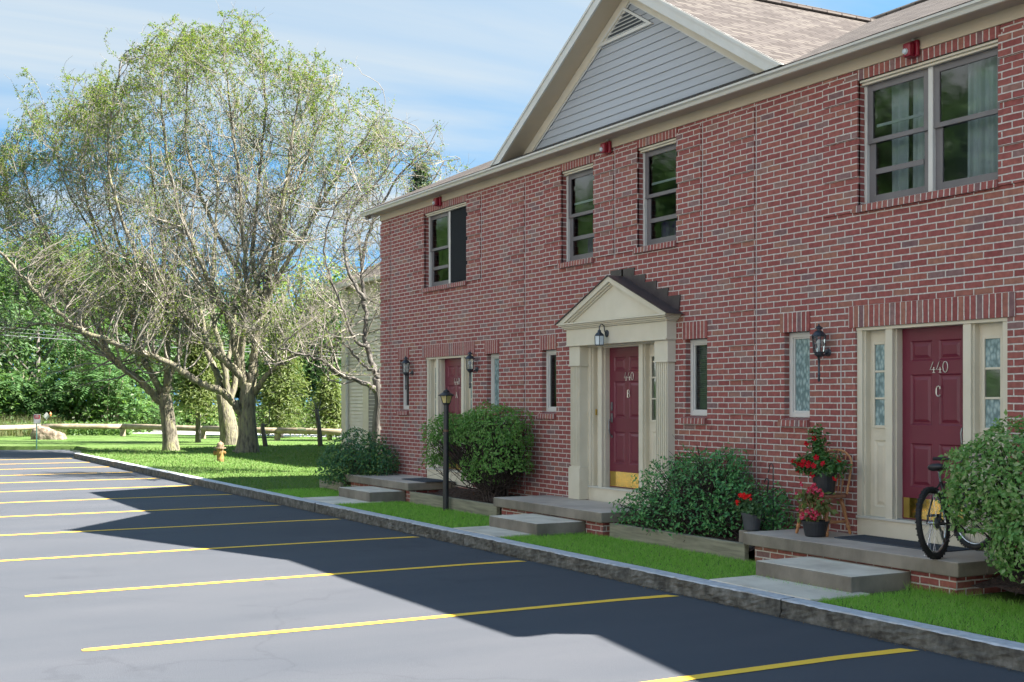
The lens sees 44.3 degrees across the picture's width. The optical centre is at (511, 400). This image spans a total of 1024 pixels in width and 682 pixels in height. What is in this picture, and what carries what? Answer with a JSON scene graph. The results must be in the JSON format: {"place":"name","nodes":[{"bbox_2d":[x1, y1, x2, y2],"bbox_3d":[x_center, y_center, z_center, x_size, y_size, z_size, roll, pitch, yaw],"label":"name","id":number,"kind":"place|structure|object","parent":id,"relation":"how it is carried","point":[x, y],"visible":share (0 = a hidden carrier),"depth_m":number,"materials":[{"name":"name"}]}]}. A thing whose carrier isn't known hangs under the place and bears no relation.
{"place":"outdoors","nodes":[
{"label":"outdoors","id":0,"kind":"place"},
{"bbox_2d":[25,406,321,426],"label":"ground","id":1,"kind":"structure","parent":0,"point":[213,415],"depth_m":127.85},
{"bbox_2d":[0,293,36,413],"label":"woodland tree","id":2,"kind":"object","parent":1,"relation":"on","point":[1,345],"visible":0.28,"depth_m":74.45,"materials":[{"name":"green plant"}]},
{"bbox_2d":[0,299,89,413],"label":"woodland tree","id":3,"kind":"object","parent":1,"relation":"on","point":[38,349],"visible":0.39,"depth_m":72.58,"materials":[{"name":"green plant"}]},
{"bbox_2d":[0,228,97,415],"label":"woodland tree","id":4,"kind":"object","parent":1,"relation":"on","point":[14,287],"visible":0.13,"depth_m":78.81,"materials":[{"name":"green plant"}]},
{"bbox_2d":[0,229,117,419],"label":"woodland tree","id":5,"kind":"object","parent":1,"relation":"on","point":[48,279],"visible":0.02,"depth_m":86.03,"materials":[{"name":"green plant"}]},
{"bbox_2d":[27,295,124,419],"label":"woodland tree","id":6,"kind":"object","parent":1,"relation":"on","point":[57,327],"visible":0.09,"depth_m":76.64,"materials":[{"name":"green plant"}]},
{"bbox_2d":[43,231,158,338],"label":"woodland tree","id":7,"kind":"object","parent":1,"relation":"on","point":[129,330],"visible":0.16,"depth_m":80.82,"materials":[{"name":"green plant"}]},
{"bbox_2d":[95,320,182,403],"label":"woodland tree","id":8,"kind":"object","parent":1,"relation":"on","point":[133,383],"visible":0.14,"depth_m":77.50,"materials":[{"name":"green plant"}]},
{"bbox_2d":[124,328,201,406],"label":"woodland tree","id":9,"kind":"object","parent":1,"relation":"on","point":[175,379],"visible":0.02,"depth_m":81.29,"materials":[{"name":"green plant"}]},
{"bbox_2d":[136,273,232,422],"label":"woodland tree","id":10,"kind":"object","parent":1,"relation":"on","point":[182,334],"visible":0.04,"depth_m":82.78,"materials":[{"name":"green plant"}]},
{"bbox_2d":[176,271,284,411],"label":"woodland tree","id":11,"kind":"object","parent":1,"relation":"on","point":[221,321],"depth_m":88.68,"materials":[{"name":"green plant"}]},
{"bbox_2d":[211,331,273,420],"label":"woodland tree","id":12,"kind":"object","parent":1,"relation":"on","point":[246,357],"visible":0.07,"depth_m":82.40,"materials":[{"name":"green plant"}]},
{"bbox_2d":[219,273,316,415],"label":"woodland tree","id":13,"kind":"object","parent":1,"relation":"on","point":[279,310],"visible":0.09,"depth_m":85.91,"materials":[{"name":"green plant"}]},
{"bbox_2d":[228,246,340,422],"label":"woodland tree","id":14,"kind":"object","parent":1,"relation":"on","point":[314,265],"visible":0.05,"depth_m":87.41,"materials":[{"name":"green plant"}]},
{"bbox_2d":[245,327,329,419],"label":"woodland tree","id":15,"kind":"object","parent":1,"relation":"on","point":[310,375],"visible":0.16,"depth_m":81.73,"materials":[{"name":"green plant"}]},
{"bbox_2d":[291,341,340,407],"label":"woodland tree","id":16,"kind":"object","parent":1,"relation":"on","point":[316,385],"visible":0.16,"depth_m":82.23,"materials":[{"name":"green plant"}]},
{"bbox_2d":[285,267,358,391],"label":"woodland tree","id":17,"kind":"object","parent":1,"relation":"on","point":[337,324],"visible":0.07,"depth_m":82.59,"materials":[{"name":"green plant"}]},
{"bbox_2d":[61,443,369,491],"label":"grass","id":18,"kind":"structure","parent":0,"point":[227,457],"depth_m":35.94,"materials":[{"name":"plant"}]},
{"bbox_2d":[131,427,340,436],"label":"road","id":19,"kind":"structure","parent":0,"point":[183,432],"depth_m":66.76,"materials":[{"name":"asphalt"}]},
{"bbox_2d":[303,496,379,504],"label":"path","id":20,"kind":"structure","parent":0,"point":[335,500],"depth_m":22.07,"materials":[{"name":"concrete"}]},
{"bbox_2d":[339,486,405,502],"bbox_3d":[-2.525,1.702,22.579,0.695,0.215,1.470,0,0,-29],"label":"step","id":21,"kind":"object","parent":20,"relation":"on","point":[371,493],"visible":0.71,"depth_m":22.08,"materials":[{"name":"concrete"}]},
{"bbox_2d":[0,0,916,405],"label":"sky","id":22,"kind":"structure","parent":0,"point":[473,67],"materials":[{"name":"blue"}]},
{"bbox_2d":[454,526,530,537],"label":"path","id":23,"kind":"structure","parent":0,"point":[493,531],"depth_m":16.86,"materials":[{"name":"concrete"}]},
{"bbox_2d":[0,450,1023,681],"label":"parking lot","id":24,"kind":"structure","parent":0,"point":[47,638],"depth_m":11.47,"materials":[{"name":"asphalt"}]},
{"bbox_2d":[74,453,111,464],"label":"kerb","id":25,"kind":"structure","parent":24,"relation":"on","point":[95,459],"depth_m":39.46,"materials":[{"name":"stone"}]},
{"bbox_2d":[107,460,156,474],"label":"kerb","id":26,"kind":"structure","parent":24,"relation":"on","point":[132,467],"depth_m":34.46,"materials":[{"name":"stone"}]},
{"bbox_2d":[2,505,277,516],"bbox_3d":[-6.735,1.926,21.707,5.640,0.001,0.162,0,0,-29],"label":"parking line","id":27,"kind":"object","parent":24,"relation":"on","point":[142,510],"visible":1,"depth_m":21.94,"materials":[{"name":"paint"}]},
{"bbox_2d":[0,519,333,535],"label":"parking line","id":28,"kind":"object","parent":24,"relation":"on","point":[165,527],"visible":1,"depth_m":19.01,"materials":[{"name":"paint"}]},
{"bbox_2d":[152,469,220,489],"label":"kerb","id":29,"kind":"structure","parent":24,"relation":"on","point":[190,479],"depth_m":29.34,"materials":[{"name":"stone"}]},
{"bbox_2d":[0,536,413,560],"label":"parking line","id":30,"kind":"object","parent":24,"relation":"on","point":[206,548],"visible":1,"depth_m":16.32,"materials":[{"name":"paint"}]},
{"bbox_2d":[215,482,321,511],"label":"kerb","id":31,"kind":"structure","parent":24,"relation":"on","point":[288,500],"depth_m":23.86,"materials":[{"name":"stone"}]},
{"bbox_2d":[25,560,523,596],"bbox_3d":[-2.326,1.926,13.724,5.640,0.001,0.162,0,0,-29],"label":"parking line","id":32,"kind":"object","parent":24,"relation":"on","point":[270,578],"visible":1,"depth_m":13.57,"materials":[{"name":"paint"}]},
{"bbox_2d":[82,595,674,650],"bbox_3d":[-0.856,1.926,11.063,5.640,0.001,0.162,0,0,-29],"label":"parking line","id":33,"kind":"object","parent":24,"relation":"on","point":[341,625],"visible":1,"depth_m":10.84,"materials":[{"name":"paint"}]},
{"bbox_2d":[315,502,473,544],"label":"kerb","id":34,"kind":"structure","parent":24,"relation":"on","point":[441,533],"depth_m":18.66,"materials":[{"name":"stone"}]},
{"bbox_2d":[463,533,794,616],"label":"kerb","id":35,"kind":"structure","parent":24,"relation":"on","point":[765,602],"depth_m":13.12,"materials":[{"name":"stone"}]},
{"bbox_2d":[644,648,918,681],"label":"parking line","id":36,"kind":"object","parent":24,"relation":"on","point":[765,667],"visible":1,"depth_m":9.12,"materials":[{"name":"paint"}]},
{"bbox_2d":[781,598,1023,670],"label":"kerb","id":37,"kind":"structure","parent":24,"relation":"on","point":[978,647],"depth_m":9.86,"materials":[{"name":"stone"}]},
{"bbox_2d":[0,433,1023,642],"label":"lawn","id":38,"kind":"structure","parent":0,"point":[84,441],"depth_m":40.55,"materials":[{"name":"plant"}]},
{"bbox_2d":[0,368,36,418],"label":"woodland tree","id":39,"kind":"object","parent":38,"relation":"on","point":[10,393],"visible":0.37,"depth_m":69.76,"materials":[{"name":"green plant"}]},
{"bbox_2d":[0,424,40,430],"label":"log fence","id":40,"kind":"object","parent":38,"relation":"on","point":[15,427],"visible":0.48,"depth_m":60.09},
{"bbox_2d":[0,360,68,420],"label":"sumac","id":41,"kind":"object","parent":38,"relation":"on","point":[32,383],"visible":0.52,"depth_m":69.41,"materials":[{"name":"green plant"}]},
{"bbox_2d":[0,413,70,436],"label":"tall grass","id":42,"kind":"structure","parent":38,"relation":"on","point":[19,433],"depth_m":62.95,"materials":[{"name":"plant"}]},
{"bbox_2d":[30,425,66,439],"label":"boulder","id":43,"kind":"object","parent":38,"relation":"on","point":[45,432],"visible":0.92,"depth_m":56.85,"materials":[{"name":"stone"}]},
{"bbox_2d":[12,381,95,422],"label":"sumac","id":44,"kind":"object","parent":38,"relation":"on","point":[44,405],"visible":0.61,"depth_m":68.01,"materials":[{"name":"green plant"}]},
{"bbox_2d":[0,419,133,435],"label":"ground cover","id":45,"kind":"object","parent":38,"relation":"on","point":[74,432],"visible":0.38,"depth_m":64.18,"materials":[{"name":"green plant"}]},
{"bbox_2d":[0,387,152,432],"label":"undergrowth","id":46,"kind":"object","parent":38,"relation":"on","point":[132,418],"visible":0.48,"depth_m":68.41,"materials":[{"name":"green plant"}]},
{"bbox_2d":[41,424,125,435],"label":"log fence","id":47,"kind":"object","parent":38,"relation":"on","point":[88,426],"visible":0.83,"depth_m":62.19,"materials":[{"name":"wood"}]},
{"bbox_2d":[39,313,128,422],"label":"sumac","id":48,"kind":"object","parent":38,"relation":"on","point":[65,378],"visible":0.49,"depth_m":69.36,"materials":[{"name":"green plant"}]},
{"bbox_2d":[70,347,134,420],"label":"woodland tree","id":49,"kind":"object","parent":38,"relation":"on","point":[120,352],"visible":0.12,"depth_m":73.97,"materials":[{"name":"green plant"}]},
{"bbox_2d":[67,357,161,423],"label":"sumac","id":50,"kind":"object","parent":38,"relation":"on","point":[116,411],"visible":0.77,"depth_m":68.36,"materials":[{"name":"green plant"}]},
{"bbox_2d":[0,58,230,450],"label":"shade tree","id":51,"kind":"object","parent":38,"relation":"on","point":[161,397],"visible":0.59,"depth_m":44.31,"materials":[{"name":"green plant"}]},
{"bbox_2d":[108,388,194,430],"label":"sumac","id":52,"kind":"object","parent":38,"relation":"on","point":[152,420],"visible":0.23,"depth_m":71.38,"materials":[{"name":"green plant"}]},
{"bbox_2d":[121,424,205,438],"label":"log fence","id":53,"kind":"object","parent":38,"relation":"on","point":[156,427],"visible":0.69,"depth_m":60.73,"materials":[{"name":"wood"}]},
{"bbox_2d":[148,314,237,442],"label":"cedar","id":54,"kind":"object","parent":38,"relation":"on","point":[190,390],"visible":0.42,"depth_m":52.57,"materials":[{"name":"green plant"}]},
{"bbox_2d":[0,1,410,452],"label":"shade tree","id":55,"kind":"object","parent":38,"relation":"on","point":[244,408],"visible":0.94,"depth_m":42.21,"materials":[{"name":"green plant"}]},
{"bbox_2d":[213,441,225,461],"bbox_3d":[-8.517,1.512,36.599,0.381,0.655,0.327,0,0,0],"label":"fire hydrant","id":56,"kind":"object","parent":38,"relation":"on","point":[220,452],"visible":0.98,"depth_m":36.52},
{"bbox_2d":[122,74,327,444],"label":"shade tree","id":57,"kind":"object","parent":38,"relation":"on","point":[228,427],"visible":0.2,"depth_m":50.45,"materials":[{"name":"green plant"}]},
{"bbox_2d":[126,404,339,427],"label":"undergrowth","id":58,"kind":"object","parent":38,"relation":"on","point":[212,423],"visible":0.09,"depth_m":79.44,"materials":[{"name":"green plant"}]},
{"bbox_2d":[201,426,279,440],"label":"log fence","id":59,"kind":"object","parent":38,"relation":"on","point":[216,429],"visible":0.52,"depth_m":56.09,"materials":[{"name":"wood"}]},
{"bbox_2d":[256,317,315,437],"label":"cedar","id":60,"kind":"object","parent":38,"relation":"on","point":[279,390],"visible":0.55,"depth_m":59.66,"materials":[{"name":"green plant"}]},
{"bbox_2d":[276,428,340,434],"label":"log fence","id":61,"kind":"object","parent":38,"relation":"on","point":[306,431],"visible":0.64,"depth_m":54.74,"materials":[{"name":"wood"}]},
{"bbox_2d":[293,373,340,440],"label":"cedar","id":62,"kind":"object","parent":38,"relation":"on","point":[328,394],"visible":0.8,"depth_m":55.61,"materials":[{"name":"green plant"}]},
{"bbox_2d":[306,398,330,445],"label":"dead tree","id":63,"kind":"object","parent":38,"relation":"on","point":[319,432],"visible":0.97,"depth_m":48.44,"materials":[{"name":"grey plant"}]},
{"bbox_2d":[319,479,343,490],"bbox_3d":[-3.595,1.715,24.987,0.070,0.230,1.180,0,0,-29],"label":"timber edging","id":64,"kind":"object","parent":38,"relation":"on","point":[325,485],"visible":0.38,"depth_m":24.83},
{"bbox_2d":[325,263,380,451],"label":"beige building","id":65,"kind":"structure","parent":38,"relation":"on","point":[357,403],"depth_m":43.73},
{"bbox_2d":[369,389,374,442],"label":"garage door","id":66,"kind":"structure","parent":65,"relation":"in","point":[371,402],"depth_m":42.65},
{"bbox_2d":[313,425,400,486],"bbox_3d":[-2.992,1.165,24.622,1.419,1.383,1.935,0,0,-64],"label":"dark bush","id":67,"kind":"object","parent":38,"relation":"on","point":[354,461],"visible":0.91,"depth_m":24.34,"materials":[{"name":"green plant"}]},
{"bbox_2d":[251,108,475,450],"bbox_3d":[-3.624,-2.953,31.365,4.149,8.705,5.163,0,0,28],"label":"corner tree","id":68,"kind":"object","parent":38,"relation":"on","point":[375,387],"visible":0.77,"depth_m":31.11,"materials":[{"name":"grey plant"}]},
{"bbox_2d":[345,473,455,501],"bbox_3d":[-2.128,1.640,23.364,0.928,0.400,3.000,0,0,-29],"label":"porch","id":69,"kind":"object","parent":38,"relation":"on","point":[394,481],"visible":0.59,"depth_m":22.53,"materials":[{"name":"concrete"}]},
{"bbox_2d":[403,162,434,194],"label":"cedar","id":70,"kind":"object","parent":38,"relation":"on","point":[419,181],"visible":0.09,"depth_m":61.82,"materials":[{"name":"green plant"}]},
{"bbox_2d":[438,387,454,510],"bbox_3d":[-1.063,0.815,20.331,0.274,2.050,0.274,0,0,-29],"label":"lamp post","id":71,"kind":"object","parent":38,"relation":"on","point":[446,395],"visible":0.97,"depth_m":20.30,"materials":[{"name":"black metal"}]},
{"bbox_2d":[410,491,499,515],"bbox_3d":[-0.973,1.708,20.426,0.070,0.245,3.180,0,0,-29],"label":"timber edging","id":72,"kind":"object","parent":38,"relation":"on","point":[476,507],"visible":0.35,"depth_m":20.18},
{"bbox_2d":[427,487,520,510],"bbox_3d":[-0.565,1.601,20.640,0.830,0.158,3.200,0,0,-29],"label":"flower bed","id":73,"kind":"object","parent":38,"relation":"on","point":[463,494],"visible":0.35,"depth_m":21.25,"materials":[{"name":"soil"}]},
{"bbox_2d":[418,397,534,502],"bbox_3d":[-0.490,0.828,20.424,1.403,1.776,2.920,0,0,-29],"label":"clipped shrub","id":74,"kind":"object","parent":73,"relation":"on","point":[491,467],"visible":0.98,"depth_m":19.85,"materials":[{"name":"green plant"}]},
{"bbox_2d":[489,513,585,535],"bbox_3d":[0.333,1.712,17.189,0.765,0.195,1.330,0,0,-29],"label":"step","id":75,"kind":"object","parent":38,"relation":"on","point":[536,523],"visible":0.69,"depth_m":16.77,"materials":[{"name":"concrete"}]},
{"bbox_2d":[493,495,644,535],"bbox_3d":[0.873,1.651,17.858,0.998,0.378,2.980,0,0,-29],"label":"porch","id":76,"kind":"object","parent":38,"relation":"on","point":[595,516],"visible":0.6,"depth_m":17.44,"materials":[{"name":"concrete"}]},
{"bbox_2d":[610,523,748,560],"bbox_3d":[1.952,1.712,15.153,0.070,0.235,2.720,0,0,-29],"label":"timber edging","id":77,"kind":"object","parent":38,"relation":"on","point":[718,547],"visible":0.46,"depth_m":14.93,"materials":[{"name":"wood"}]},
{"bbox_2d":[360,0,1023,551],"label":"brick townhouse","id":78,"kind":"structure","parent":38,"relation":"on","point":[738,214],"depth_m":15.59,"materials":[{"name":"brick"}]},
{"bbox_2d":[403,360,408,409],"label":"window","id":79,"kind":"structure","parent":78,"relation":"in","point":[405,392],"depth_m":24.45,"materials":[{"name":"glass"}]},
{"bbox_2d":[425,202,466,286],"bbox_3d":[-0.821,-2.780,22.863,0.848,1.980,2.360,0,0,-29],"label":"window","id":80,"kind":"structure","parent":78,"relation":"in","point":[447,226],"depth_m":22.86,"materials":[{"name":"glass"}]},
{"bbox_2d":[443,358,460,469],"bbox_3d":[-1.019,0.247,22.617,0.113,2.005,0.900,0,0,-29],"label":"door","id":81,"kind":"structure","parent":78,"relation":"in","point":[452,366],"depth_m":22.70,"materials":[{"name":"red paint"}]},
{"bbox_2d":[465,351,477,387],"bbox_3d":[-0.697,-0.524,21.504,0.224,0.650,0.173,0,0,-29],"label":"wall lantern","id":82,"kind":"object","parent":78,"relation":"attached to","point":[469,357],"depth_m":21.47,"materials":[{"name":"metal"}]},
{"bbox_2d":[491,354,498,410],"bbox_3d":[-0.228,-0.300,21.106,0.060,0.960,0.430,0,0,-29],"label":"window","id":83,"kind":"structure","parent":78,"relation":"in","point":[494,357],"depth_m":21.22,"materials":[{"name":"glass"}]},
{"bbox_2d":[546,350,555,411],"bbox_3d":[0.885,-0.285,19.607,0.560,1.590,1.030,0,0,-29],"label":"window","id":84,"kind":"structure","parent":78,"relation":"in","point":[550,354],"depth_m":19.65,"materials":[{"name":"plastic"}]},
{"bbox_2d":[563,163,593,261],"bbox_3d":[1.360,-2.780,18.915,0.848,1.980,1.520,0,0,-29],"label":"window","id":85,"kind":"structure","parent":78,"relation":"in","point":[580,206],"depth_m":19.56,"materials":[{"name":"glass"}]},
{"bbox_2d":[594,324,608,345],"bbox_3d":[1.251,-0.922,17.667,0.206,0.302,0.135,0,0,-29],"label":"porch light","id":86,"kind":"object","parent":78,"relation":"attached to","point":[599,337],"visible":1,"depth_m":17.61,"materials":[{"name":"metal"}]},
{"bbox_2d":[608,346,638,488],"bbox_3d":[1.626,0.247,17.829,0.113,2.005,0.900,0,0,-29],"label":"door","id":87,"kind":"structure","parent":78,"relation":"in","point":[623,428],"depth_m":17.91,"materials":[{"name":"red paint"}]},
{"bbox_2d":[639,138,676,245],"bbox_3d":[2.339,-2.790,17.143,0.848,1.960,1.510,0,0,-29],"label":"window","id":88,"kind":"structure","parent":78,"relation":"in","point":[659,159],"depth_m":17.36,"materials":[{"name":"glass"}]},
{"bbox_2d":[690,339,706,415],"bbox_3d":[2.684,-0.280,16.351,0.560,1.620,1.050,0,0,-29],"label":"window","id":89,"kind":"structure","parent":78,"relation":"in","point":[698,347],"depth_m":16.36,"materials":[{"name":"glass"}]},
{"bbox_2d":[789,331,809,417],"bbox_3d":[3.384,-0.295,14.567,0.060,0.990,0.430,0,0,-29],"label":"window","id":90,"kind":"structure","parent":78,"relation":"in","point":[799,342],"depth_m":14.63,"materials":[{"name":"glass"}]},
{"bbox_2d":[811,324,830,381],"bbox_3d":[3.442,-0.529,14.011,0.224,0.650,0.173,0,0,-29],"label":"wall lantern","id":91,"kind":"object","parent":78,"relation":"attached to","point":[816,343],"depth_m":13.99,"materials":[{"name":"metal"}]},
{"bbox_2d":[902,38,919,58],"bbox_3d":[4.078,-3.629,12.889,0.149,0.218,0.150,0,0,-29],"label":"fire alarm","id":92,"kind":"object","parent":78,"relation":"attached to","point":[911,50],"visible":1,"depth_m":12.85,"materials":[{"name":"metal"}]},
{"bbox_2d":[860,39,999,203],"bbox_3d":[4.599,-2.795,13.051,0.848,1.950,2.460,0,0,-29],"label":"window","id":93,"kind":"structure","parent":78,"relation":"in","point":[931,125],"depth_m":13.34,"materials":[{"name":"glass"}]},
{"bbox_2d":[902,325,962,521],"bbox_3d":[4.343,0.247,12.909,0.113,2.005,0.900,0,0,-29],"label":"door","id":94,"kind":"structure","parent":78,"relation":"in","point":[932,357],"depth_m":13.00,"materials":[{"name":"red paint"}]},
{"bbox_2d":[632,521,769,550],"bbox_3d":[2.355,1.600,15.353,0.830,0.157,2.720,0,0,-29],"label":"flower bed","id":95,"kind":"object","parent":38,"relation":"on","point":[735,539],"visible":0.15,"depth_m":14.84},
{"bbox_2d":[608,425,796,549],"bbox_3d":[2.249,1.209,15.372,1.436,1.813,2.944,0,0,-29],"label":"holly bush","id":96,"kind":"object","parent":95,"relation":"on","point":[696,505],"visible":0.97,"depth_m":15.08,"materials":[{"name":"green plant"}]},
{"bbox_2d":[739,530,761,547],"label":"pot block","id":97,"kind":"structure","parent":95,"relation":"on","point":[741,532],"depth_m":14.25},
{"bbox_2d":[724,493,765,530],"bbox_3d":[2.660,1.257,14.283,0.343,0.435,0.567,0,0,-29],"label":"potted plant","id":98,"kind":"object","parent":97,"relation":"on","point":[749,510],"visible":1,"depth_m":14.19,"materials":[{"name":"green plant"}]},
{"bbox_2d":[743,528,1023,595],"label":"porch","id":99,"kind":"object","parent":38,"relation":"on","point":[965,570],"visible":0.56,"depth_m":12.10,"materials":[{"name":"concrete"}]},
{"bbox_2d":[793,481,838,536],"bbox_3d":[3.260,1.167,13.465,0.484,0.582,0.486,0,0,16],"label":"potted plant","id":100,"kind":"object","parent":99,"relation":"on","point":[814,524],"visible":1,"depth_m":13.39,"materials":[{"name":"green plant"}]},
{"bbox_2d":[795,448,852,536],"bbox_3d":[3.409,0.998,13.722,0.447,0.930,0.481,0,0,-37],"label":"wooden chair","id":101,"kind":"object","parent":99,"relation":"on","point":[841,496],"visible":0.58,"depth_m":13.65,"materials":[{"name":"brown wood"}]},
{"bbox_2d":[790,424,852,493],"bbox_3d":[3.367,0.636,13.706,0.403,0.764,0.860,0,0,-29],"label":"potted plant","id":102,"kind":"object","parent":101,"relation":"on","point":[821,467],"visible":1,"depth_m":13.62,"materials":[{"name":"green plant"}]},
{"bbox_2d":[834,535,970,551],"bbox_3d":[3.954,1.452,12.780,0.440,0.016,1.450,0,0,-29],"label":"doormat","id":103,"kind":"object","parent":99,"relation":"on","point":[891,541],"visible":0.86,"depth_m":12.76,"materials":[{"name":"rubber"}]},
{"bbox_2d":[915,454,996,559],"bbox_3d":[4.121,0.997,11.856,0.610,0.936,1.431,-8,-5,42],"label":"bicycle","id":104,"kind":"object","parent":99,"relation":"on","point":[937,523],"visible":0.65,"depth_m":11.66,"materials":[{"name":"rubber"}]},
{"bbox_2d":[971,567,1023,593],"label":"flower bed","id":105,"kind":"object","parent":38,"relation":"on","point":[1003,585],"visible":0.79,"depth_m":11.25,"materials":[{"name":"soil"}]},
{"bbox_2d":[425,487,1023,591],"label":"bark chips","id":106,"kind":"object","parent":105,"relation":"on","point":[698,531],"visible":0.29,"depth_m":16.20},
{"bbox_2d":[934,409,1023,595],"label":"clipped shrub","id":107,"kind":"object","parent":105,"relation":"on","point":[1000,501],"visible":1,"depth_m":10.65,"materials":[{"name":"green plant"}]},
{"bbox_2d":[266,487,1023,642],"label":"grass","id":108,"kind":"structure","parent":0,"point":[891,610],"depth_m":13.29,"materials":[{"name":"plant"}]},
{"bbox_2d":[709,575,868,600],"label":"path","id":109,"kind":"structure","parent":0,"point":[791,589],"depth_m":11.78,"materials":[{"name":"concrete"}]},
{"bbox_2d":[756,556,910,592],"bbox_3d":[3.111,1.712,12.263,0.765,0.195,1.340,0,0,-29],"label":"step","id":110,"kind":"object","parent":109,"relation":"on","point":[844,576],"visible":0.74,"depth_m":11.91,"materials":[{"name":"concrete"}]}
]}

